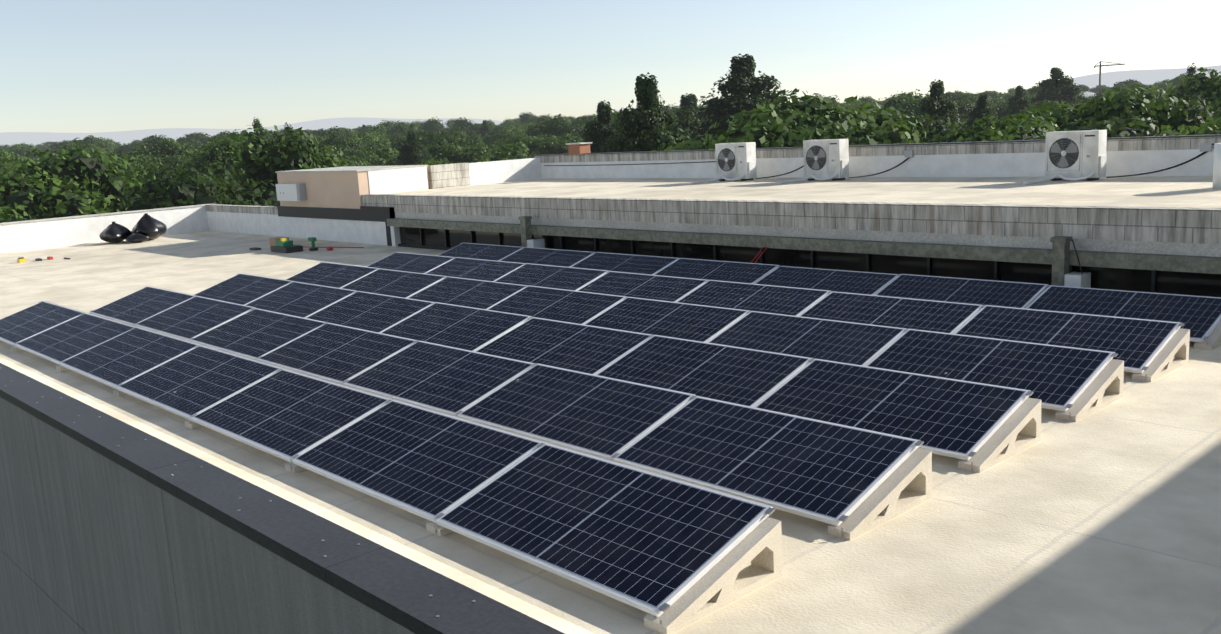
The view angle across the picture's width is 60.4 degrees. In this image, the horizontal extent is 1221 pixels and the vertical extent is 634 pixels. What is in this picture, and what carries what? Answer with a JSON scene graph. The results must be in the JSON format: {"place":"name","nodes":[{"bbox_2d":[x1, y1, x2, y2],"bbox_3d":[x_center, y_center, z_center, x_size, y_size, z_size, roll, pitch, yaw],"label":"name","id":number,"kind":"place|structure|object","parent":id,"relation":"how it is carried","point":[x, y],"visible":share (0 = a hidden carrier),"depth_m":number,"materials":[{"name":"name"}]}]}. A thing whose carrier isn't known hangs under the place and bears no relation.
{"place":"outdoors","nodes":[
{"label":"outdoors","id":0,"kind":"place"},
{"bbox_2d":[0,204,283,252],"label":"roof parapet walls","id":1,"kind":"structure","parent":0,"point":[15,236],"depth_m":32.12,"materials":[{"name":"concrete"}]},
{"bbox_2d":[39,91,1095,201],"bbox_3d":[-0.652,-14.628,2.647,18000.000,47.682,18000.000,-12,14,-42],"label":"terrain ground","id":2,"kind":"structure","parent":0,"point":[1087,93],"depth_m":1411.55,"materials":[{"name":"green plant"}]},
{"bbox_2d":[0,149,14,173],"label":"broad tree","id":3,"kind":"object","parent":2,"relation":"on","point":[4,154],"visible":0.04,"depth_m":123.24,"materials":[{"name":"green plant"}]},
{"bbox_2d":[0,204,32,222],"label":"broad tree","id":4,"kind":"object","parent":2,"relation":"on","point":[5,218],"visible":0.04,"depth_m":34.91,"materials":[{"name":"green plant"}]},
{"bbox_2d":[7,146,38,158],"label":"pine tree","id":5,"kind":"object","parent":2,"relation":"on","point":[20,151],"visible":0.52,"depth_m":257.15,"materials":[{"name":"green plant"}]},
{"bbox_2d":[48,140,74,149],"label":"pine tree","id":6,"kind":"object","parent":2,"relation":"on","point":[64,143],"visible":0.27,"depth_m":327.85,"materials":[{"name":"green plant"}]},
{"bbox_2d":[0,137,142,219],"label":"broad tree","id":7,"kind":"object","parent":2,"relation":"on","point":[79,182],"visible":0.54,"depth_m":44.25,"materials":[{"name":"green plant"}]},
{"bbox_2d":[12,148,155,182],"bbox_3d":[-31.191,-4.708,62.646,8.229,10.576,8.195,-4,10,-6],"label":"broad tree","id":8,"kind":"object","parent":2,"relation":"on","point":[130,168],"depth_m":61.53,"materials":[{"name":"green plant"}]},
{"bbox_2d":[62,135,116,150],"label":"pine tree","id":9,"kind":"object","parent":2,"relation":"on","point":[104,144],"visible":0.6,"depth_m":271.70,"materials":[{"name":"green plant"}]},
{"bbox_2d":[112,142,141,153],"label":"pine tree","id":10,"kind":"object","parent":2,"relation":"on","point":[127,148],"visible":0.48,"depth_m":284.99,"materials":[{"name":"green plant"}]},
{"bbox_2d":[109,150,163,168],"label":"pine tree","id":11,"kind":"object","parent":2,"relation":"on","point":[131,158],"visible":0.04,"depth_m":110.85,"materials":[{"name":"green plant"}]},
{"bbox_2d":[100,154,177,182],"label":"broad tree","id":12,"kind":"object","parent":2,"relation":"on","point":[158,175],"visible":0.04,"depth_m":74.20,"materials":[{"name":"green plant"}]},
{"bbox_2d":[136,135,168,149],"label":"broad tree","id":13,"kind":"object","parent":2,"relation":"on","point":[154,140],"visible":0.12,"depth_m":211.57,"materials":[{"name":"green plant"}]},
{"bbox_2d":[128,138,205,163],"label":"pine tree","id":14,"kind":"object","parent":2,"relation":"on","point":[168,150],"visible":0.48,"depth_m":117.91,"materials":[{"name":"green plant"}]},
{"bbox_2d":[154,157,189,177],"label":"broad tree","id":15,"kind":"object","parent":2,"relation":"on","point":[174,164],"visible":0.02,"depth_m":103.02,"materials":[{"name":"green plant"}]},
{"bbox_2d":[173,136,202,146],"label":"pine tree","id":16,"kind":"object","parent":2,"relation":"on","point":[187,140],"visible":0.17,"depth_m":258.52,"materials":[{"name":"green plant"}]},
{"bbox_2d":[111,161,279,211],"bbox_3d":[-15.588,-1.116,39.928,7.420,9.612,7.858,-2,10,5],"label":"broad tree","id":17,"kind":"object","parent":2,"relation":"on","point":[172,190],"visible":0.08,"depth_m":38.29,"materials":[{"name":"green plant"}]},
{"bbox_2d":[183,132,211,144],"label":"pine tree","id":18,"kind":"object","parent":2,"relation":"on","point":[201,138],"visible":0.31,"depth_m":281.91,"materials":[{"name":"green plant"}]},
{"bbox_2d":[192,129,247,190],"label":"broad tree","id":19,"kind":"object","parent":2,"relation":"on","point":[216,158],"visible":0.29,"depth_m":71.28,"materials":[{"name":"green plant"}]},
{"bbox_2d":[176,138,276,178],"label":"pine tree","id":20,"kind":"object","parent":2,"relation":"on","point":[187,163],"visible":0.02,"depth_m":80.18,"materials":[{"name":"green plant"}]},
{"bbox_2d":[252,117,267,140],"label":"cypress tree","id":21,"kind":"object","parent":2,"relation":"on","point":[262,133],"visible":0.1,"depth_m":111.96,"materials":[{"name":"green plant"}]},
{"bbox_2d":[227,120,347,196],"bbox_3d":[-14.671,-3.292,47.747,6.638,11.290,5.901,-5,10,-10],"label":"broad tree","id":22,"kind":"object","parent":2,"relation":"on","point":[259,159],"visible":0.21,"depth_m":46.48,"materials":[{"name":"green plant"}]},
{"bbox_2d":[294,128,325,140],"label":"pine tree","id":23,"kind":"object","parent":2,"relation":"on","point":[313,132],"visible":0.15,"depth_m":249.93,"materials":[{"name":"green plant"}]},
{"bbox_2d":[316,126,351,139],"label":"pine tree","id":24,"kind":"object","parent":2,"relation":"on","point":[335,131],"visible":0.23,"depth_m":205.97,"materials":[{"name":"green plant"}]},
{"bbox_2d":[315,133,366,157],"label":"pine tree","id":25,"kind":"object","parent":2,"relation":"on","point":[349,148],"visible":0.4,"depth_m":131.06,"materials":[{"name":"green plant"}]},
{"bbox_2d":[314,141,372,166],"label":"pine tree","id":26,"kind":"object","parent":2,"relation":"on","point":[354,160],"visible":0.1,"depth_m":88.04,"materials":[{"name":"green plant"}]},
{"bbox_2d":[348,131,390,151],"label":"pine tree","id":27,"kind":"object","parent":2,"relation":"on","point":[372,142],"visible":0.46,"depth_m":150.51,"materials":[{"name":"green plant"}]},
{"bbox_2d":[362,124,387,136],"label":"broad tree","id":28,"kind":"object","parent":2,"relation":"on","point":[378,129],"visible":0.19,"depth_m":222.22,"materials":[{"name":"green plant"}]},
{"bbox_2d":[355,145,406,165],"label":"pine tree","id":29,"kind":"object","parent":2,"relation":"on","point":[385,156],"visible":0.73,"depth_m":114.41,"materials":[{"name":"green plant"}]},
{"bbox_2d":[383,120,421,136],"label":"broad tree","id":30,"kind":"object","parent":2,"relation":"on","point":[401,128],"visible":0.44,"depth_m":245.24,"materials":[{"name":"green plant"}]},
{"bbox_2d":[394,130,431,164],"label":"cedar tree","id":31,"kind":"object","parent":2,"relation":"on","point":[413,149],"visible":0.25,"depth_m":99.00,"materials":[{"name":"green plant"}]},
{"bbox_2d":[391,129,468,154],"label":"pine tree","id":32,"kind":"object","parent":2,"relation":"on","point":[428,137],"visible":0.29,"depth_m":138.52,"materials":[{"name":"green plant"}]},
{"bbox_2d":[418,116,444,131],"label":"broad tree","id":33,"kind":"object","parent":2,"relation":"on","point":[434,125],"visible":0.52,"depth_m":268.94,"materials":[{"name":"green plant"}]},
{"bbox_2d":[422,135,495,163],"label":"pine tree","id":34,"kind":"object","parent":2,"relation":"on","point":[458,150],"visible":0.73,"depth_m":107.09,"materials":[{"name":"green plant"}]},
{"bbox_2d":[444,126,484,145],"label":"broad tree","id":35,"kind":"object","parent":2,"relation":"on","point":[477,139],"visible":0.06,"depth_m":161.33,"materials":[{"name":"green plant"}]},
{"bbox_2d":[452,117,483,136],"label":"broad tree","id":36,"kind":"object","parent":2,"relation":"on","point":[467,126],"visible":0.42,"depth_m":249.96,"materials":[{"name":"green plant"}]},
{"bbox_2d":[476,120,492,156],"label":"cedar tree","id":37,"kind":"object","parent":2,"relation":"on","point":[485,128],"visible":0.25,"depth_m":224.72,"materials":[{"name":"green plant"}]},
{"bbox_2d":[479,124,524,144],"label":"pine tree","id":38,"kind":"object","parent":2,"relation":"on","point":[507,132],"visible":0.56,"depth_m":180.35,"materials":[{"name":"green plant"}]},
{"bbox_2d":[484,121,526,135],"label":"pine tree","id":39,"kind":"object","parent":2,"relation":"on","point":[513,124],"visible":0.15,"depth_m":213.70,"materials":[{"name":"green plant"}]},
{"bbox_2d":[478,141,534,161],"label":"broad tree","id":40,"kind":"object","parent":2,"relation":"on","point":[508,152],"visible":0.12,"depth_m":82.64,"materials":[{"name":"green plant"}]},
{"bbox_2d":[485,133,543,155],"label":"pine tree","id":41,"kind":"object","parent":2,"relation":"on","point":[531,143],"visible":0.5,"depth_m":132.15,"materials":[{"name":"green plant"}]},
{"bbox_2d":[510,120,543,155],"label":"broad tree","id":42,"kind":"object","parent":2,"relation":"on","point":[528,128],"visible":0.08,"depth_m":170.76,"materials":[{"name":"green plant"}]},
{"bbox_2d":[519,112,536,123],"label":"broad tree","id":43,"kind":"object","parent":2,"relation":"on","point":[525,117],"visible":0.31,"depth_m":341.23,"materials":[{"name":"green plant"}]},
{"bbox_2d":[531,113,552,124],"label":"broad tree","id":44,"kind":"object","parent":2,"relation":"on","point":[541,118],"visible":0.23,"depth_m":286.86,"materials":[{"name":"green plant"}]},
{"bbox_2d":[538,139,568,154],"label":"broad tree","id":45,"kind":"object","parent":2,"relation":"on","point":[552,148],"visible":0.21,"depth_m":113.26,"materials":[{"name":"green plant"}]},
{"bbox_2d":[530,114,586,138],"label":"pine tree","id":46,"kind":"object","parent":2,"relation":"on","point":[557,125],"visible":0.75,"depth_m":156.21,"materials":[{"name":"green plant"}]},
{"bbox_2d":[540,133,582,146],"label":"pine tree","id":47,"kind":"object","parent":2,"relation":"on","point":[567,138],"visible":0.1,"depth_m":123.14,"materials":[{"name":"green plant"}]},
{"bbox_2d":[568,114,598,126],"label":"pine tree","id":48,"kind":"object","parent":2,"relation":"on","point":[584,119],"visible":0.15,"depth_m":180.81,"materials":[{"name":"green plant"}]},
{"bbox_2d":[582,100,621,152],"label":"cedar tree","id":49,"kind":"object","parent":2,"relation":"on","point":[600,131],"visible":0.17,"depth_m":64.22,"materials":[{"name":"green plant"}]},
{"bbox_2d":[582,109,631,141],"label":"broad tree","id":50,"kind":"object","parent":2,"relation":"on","point":[613,119],"visible":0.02,"depth_m":84.44,"materials":[{"name":"green plant"}]},
{"bbox_2d":[0,231,1220,633],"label":"roof deck","id":51,"kind":"structure","parent":2,"relation":"on","point":[1106,519],"depth_m":6.83,"materials":[{"name":"beige concrete"}]},
{"bbox_2d":[99,221,131,242],"bbox_3d":[-15.035,-2.586,31.922,0.919,0.646,1.126,-12,14,-42],"label":"rubbish bag","id":52,"kind":"object","parent":51,"relation":"on","point":[113,232],"visible":0.96,"depth_m":31.66,"materials":[{"name":"black plastic"}]},
{"bbox_2d":[126,230,149,242],"bbox_3d":[-14.288,-2.417,31.569,0.636,0.358,0.749,-12,14,-42],"label":"rubbish bag","id":53,"kind":"object","parent":51,"relation":"on","point":[136,237],"visible":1,"depth_m":31.39,"materials":[{"name":"black plastic"}]},
{"bbox_2d":[131,213,166,239],"bbox_3d":[-14.093,-2.768,32.147,0.996,0.819,0.961,-12,14,-42],"label":"rubbish bag","id":54,"kind":"object","parent":51,"relation":"on","point":[150,227],"visible":0.92,"depth_m":31.88,"materials":[{"name":"black plastic"}]},
{"bbox_2d":[0,397,414,633],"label":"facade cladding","id":55,"kind":"structure","parent":51,"relation":"attached to","point":[92,541],"depth_m":9.63,"materials":[{"name":"black metal"}]},
{"bbox_2d":[0,363,564,633],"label":"coping","id":56,"kind":"object","parent":51,"relation":"on","point":[410,595],"visible":1,"depth_m":7.13,"materials":[{"name":"black metal"}]},
{"bbox_2d":[249,237,332,252],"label":"tools","id":57,"kind":"object","parent":51,"relation":"on","point":[281,244],"visible":1,"depth_m":26.28,"materials":[{"name":"green plastic"}]},
{"bbox_2d":[12,243,1208,624],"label":"panel clamps","id":58,"kind":"object","parent":51,"relation":"on","point":[664,607],"visible":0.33,"depth_m":8.80,"materials":[{"name":"silver metal"}]},
{"bbox_2d":[11,313,1220,633],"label":"solar panel mounts","id":59,"kind":"object","parent":51,"relation":"on","point":[729,577],"visible":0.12,"depth_m":7.06,"materials":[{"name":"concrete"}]},
{"bbox_2d":[0,243,1220,616],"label":"solar panel frames","id":60,"kind":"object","parent":59,"relation":"on","point":[738,539],"visible":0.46,"depth_m":9.21,"materials":[{"name":"silver metal"}]},
{"bbox_2d":[0,243,1220,607],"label":"solar panels","id":61,"kind":"object","parent":60,"relation":"in","point":[648,539],"visible":0.98,"depth_m":10.33,"materials":[{"name":"blue glass"}]},
{"bbox_2d":[390,226,1090,287],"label":"electrical boxes","id":62,"kind":"object","parent":51,"relation":"on","point":[1076,279],"visible":0.43,"depth_m":13.76,"materials":[{"name":"white plastic"}]},
{"bbox_2d":[387,216,1220,285],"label":"olive steel beam posts","id":63,"kind":"object","parent":51,"relation":"on","point":[1060,256],"visible":0.85,"depth_m":15.76,"materials":[{"name":"grey metal"}]},
{"bbox_2d":[395,212,1220,256],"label":"lintel band","id":64,"kind":"object","parent":63,"relation":"on","point":[1189,249],"visible":0.78,"depth_m":16.15,"materials":[{"name":"concrete"}]},
{"bbox_2d":[398,227,1220,297],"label":"window band","id":65,"kind":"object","parent":51,"relation":"on","point":[1182,283],"depth_m":16.53,"materials":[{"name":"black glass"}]},
{"bbox_2d":[0,65,1220,146],"bbox_3d":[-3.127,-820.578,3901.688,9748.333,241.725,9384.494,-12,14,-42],"label":"hills","id":66,"kind":"structure","parent":2,"relation":"on","point":[1145,77],"depth_m":6677.54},
{"bbox_2d":[606,72,692,151],"bbox_3d":[1.822,-4.121,43.919,7.456,12.013,7.353,3,12,29],"label":"cedar tree","id":67,"kind":"object","parent":2,"relation":"on","point":[647,116],"visible":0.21,"depth_m":43.02,"materials":[{"name":"green plant"}]},
{"bbox_2d":[640,108,704,150],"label":"pine tree","id":68,"kind":"object","parent":2,"relation":"on","point":[683,121],"visible":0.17,"depth_m":78.42,"materials":[{"name":"green plant"}]},
{"bbox_2d":[671,93,712,120],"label":"cedar tree","id":69,"kind":"object","parent":2,"relation":"on","point":[688,101],"visible":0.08,"depth_m":101.91,"materials":[{"name":"green plant"}]},
{"bbox_2d":[687,53,789,141],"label":"cedar tree","id":70,"kind":"object","parent":2,"relation":"on","point":[741,84],"visible":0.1,"depth_m":74.18,"materials":[{"name":"green plant"}]},
{"bbox_2d":[277,176,1220,245],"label":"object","id":71,"kind":"object","parent":2,"relation":"on","point":[365,224],"visible":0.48,"depth_m":20.36,"materials":[{"name":"beige"}]},
{"bbox_2d":[275,165,427,208],"bbox_3d":[-7.307,-3.679,29.513,2.160,1.000,4.660,-12,14,-42],"label":"rooftop structure","id":72,"kind":"object","parent":71,"relation":"on","point":[347,187],"visible":0.91,"depth_m":28.10,"materials":[{"name":"concrete"}]},
{"bbox_2d":[276,183,306,200],"bbox_3d":[-9.044,-3.534,29.704,0.225,0.480,1.380,-12,14,-42],"label":"electrical cabinet","id":73,"kind":"object","parent":72,"relation":"attached to","point":[290,192],"visible":1,"depth_m":29.46,"materials":[{"name":"white plastic"}]},
{"bbox_2d":[715,142,756,180],"bbox_3d":[2.938,-3.627,24.521,0.400,0.870,0.970,-12,14,-42],"label":"ac unit","id":74,"kind":"object","parent":71,"relation":"on","point":[734,160],"visible":0.98,"depth_m":24.31,"materials":[{"name":"grey metal"}]},
{"bbox_2d":[361,136,1220,243],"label":"block parapets","id":75,"kind":"object","parent":71,"relation":"on","point":[1175,224],"visible":0.8,"depth_m":17.67,"materials":[{"name":"concrete"}]},
{"bbox_2d":[803,139,848,180],"bbox_3d":[4.689,-3.409,22.776,0.400,0.870,0.970,-12,14,-42],"label":"ac unit","id":76,"kind":"object","parent":71,"relation":"on","point":[824,158],"visible":1,"depth_m":22.57,"materials":[{"name":"grey metal"}]},
{"bbox_2d":[469,134,1220,184],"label":"white roof walls","id":77,"kind":"structure","parent":71,"relation":"on","point":[1121,163],"depth_m":22.53,"materials":[{"name":"white paint"}]},
{"bbox_2d":[565,142,591,154],"bbox_3d":[-0.893,-4.818,30.024,0.500,0.330,0.600,-12,14,-42],"label":"chimney","id":78,"kind":"object","parent":77,"relation":"on","point":[578,148],"visible":0.96,"depth_m":29.86,"materials":[{"name":"brown brick"}]},
{"bbox_2d":[544,144,1213,273],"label":"cables","id":79,"kind":"object","parent":77,"relation":"attached to","point":[1199,155],"visible":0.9,"depth_m":22.29,"materials":[{"name":"black plastic"}]},
{"bbox_2d":[691,143,1212,183],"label":"ac junction boxes","id":80,"kind":"object","parent":71,"relation":"on","point":[1205,147],"visible":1,"depth_m":22.10,"materials":[{"name":"grey"}]},
{"bbox_2d":[1045,130,1106,180],"bbox_3d":[8.328,-2.885,18.765,0.400,0.870,0.970,-12,14,-42],"label":"ac unit","id":81,"kind":"object","parent":71,"relation":"on","point":[1074,154],"visible":0.96,"depth_m":18.59,"materials":[{"name":"grey metal"}]},
{"bbox_2d":[1212,143,1220,188],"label":"air conditioner unit","id":82,"kind":"object","parent":71,"relation":"on","point":[1217,169],"visible":1,"depth_m":15.54,"materials":[{"name":"white plastic"}]},
{"bbox_2d":[653,88,925,150],"bbox_3d":[7.112,-3.291,40.562,11.062,10.952,10.424,-11,13,-38],"label":"tree","id":83,"kind":"object","parent":2,"relation":"on","point":[795,123],"visible":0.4,"depth_m":37.34,"materials":[{"name":"green plant"}]},
{"bbox_2d":[845,98,883,109],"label":"pine tree","id":84,"kind":"object","parent":2,"relation":"on","point":[871,102],"visible":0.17,"depth_m":245.29,"materials":[{"name":"green plant"}]},
{"bbox_2d":[877,89,928,120],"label":"broad tree","id":85,"kind":"object","parent":2,"relation":"on","point":[909,103],"visible":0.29,"depth_m":125.31,"materials":[{"name":"green plant"}]},
{"bbox_2d":[893,109,965,142],"bbox_3d":[18.091,-7.118,61.544,7.509,9.884,8.509,-2,10,8],"label":"broad tree","id":86,"kind":"object","parent":2,"relation":"on","point":[931,125],"visible":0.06,"depth_m":58.97,"materials":[{"name":"green plant"}]},
{"bbox_2d":[910,79,964,130],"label":"cedar tree","id":87,"kind":"object","parent":2,"relation":"on","point":[936,104],"visible":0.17,"depth_m":68.52,"materials":[{"name":"green plant"}]},
{"bbox_2d":[922,92,978,101],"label":"pine tree","id":88,"kind":"object","parent":2,"relation":"on","point":[955,97],"visible":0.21,"depth_m":219.29,"materials":[{"name":"green plant"}]},
{"bbox_2d":[951,98,995,120],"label":"broad tree","id":89,"kind":"object","parent":2,"relation":"on","point":[964,108],"visible":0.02,"depth_m":133.38,"materials":[{"name":"green plant"}]},
{"bbox_2d":[957,96,997,109],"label":"pine tree","id":90,"kind":"object","parent":2,"relation":"on","point":[973,100],"visible":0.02,"depth_m":157.39,"materials":[{"name":"green plant"}]},
{"bbox_2d":[959,94,996,132],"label":"cedar tree","id":91,"kind":"object","parent":2,"relation":"on","point":[979,110],"visible":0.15,"depth_m":89.67,"materials":[{"name":"green plant"}]},
{"bbox_2d":[915,104,1064,142],"bbox_3d":[14.378,-2.753,38.525,8.129,9.733,8.275,-4,10,-2],"label":"broad tree","id":92,"kind":"object","parent":2,"relation":"on","point":[1006,129],"visible":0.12,"depth_m":37.60,"materials":[{"name":"green plant"}]},
{"bbox_2d":[975,90,1005,101],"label":"pine tree","id":93,"kind":"object","parent":2,"relation":"on","point":[993,94],"visible":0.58,"depth_m":338.23,"materials":[{"name":"green plant"}]},
{"bbox_2d":[993,103,1007,120],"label":"broad tree","id":94,"kind":"object","parent":2,"relation":"on","point":[1000,111],"visible":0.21,"depth_m":143.45,"materials":[{"name":"green plant"}]},
{"bbox_2d":[1002,85,1030,117],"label":"cedar tree","id":95,"kind":"object","parent":2,"relation":"on","point":[1015,103],"visible":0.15,"depth_m":121.76,"materials":[{"name":"green plant"}]},
{"bbox_2d":[1004,100,1069,120],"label":"pine tree","id":96,"kind":"object","parent":2,"relation":"on","point":[1036,111],"depth_m":63.92,"materials":[{"name":"green plant"}]},
{"bbox_2d":[1026,84,1084,96],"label":"pine tree","id":97,"kind":"object","parent":2,"relation":"on","point":[1032,91],"visible":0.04,"depth_m":226.04,"materials":[{"name":"green plant"}]},
{"bbox_2d":[1028,67,1090,104],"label":"cedar tree","id":98,"kind":"object","parent":2,"relation":"on","point":[1067,91],"visible":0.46,"depth_m":152.12,"materials":[{"name":"green plant"}]},
{"bbox_2d":[1017,86,1213,137],"bbox_3d":[22.287,-5.079,47.249,10.040,10.404,7.306,-10,12,-34],"label":"tree","id":99,"kind":"object","parent":2,"relation":"on","point":[1122,114],"visible":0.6,"depth_m":45.00,"materials":[{"name":"green plant"}]},
{"bbox_2d":[1102,86,1169,100],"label":"pine tree","id":100,"kind":"object","parent":2,"relation":"on","point":[1136,93],"depth_m":70.80,"materials":[{"name":"green plant"}]},
{"bbox_2d":[1133,67,1220,119],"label":"pine tree","id":101,"kind":"object","parent":2,"relation":"on","point":[1200,87],"visible":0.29,"depth_m":63.08,"materials":[{"name":"green plant"}]},
{"bbox_2d":[1154,116,1220,135],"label":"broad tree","id":102,"kind":"object","parent":2,"relation":"on","point":[1210,123],"visible":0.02,"depth_m":33.21,"materials":[{"name":"green plant"}]},
{"bbox_2d":[1192,103,1220,133],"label":"pine tree","id":103,"kind":"object","parent":2,"relation":"on","point":[1217,112],"visible":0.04,"depth_m":53.84,"materials":[{"name":"green plant"}]},
{"bbox_2d":[0,0,1220,132],"label":"sky","id":104,"kind":"structure","parent":0,"point":[67,66],"materials":[{"name":"blue"}]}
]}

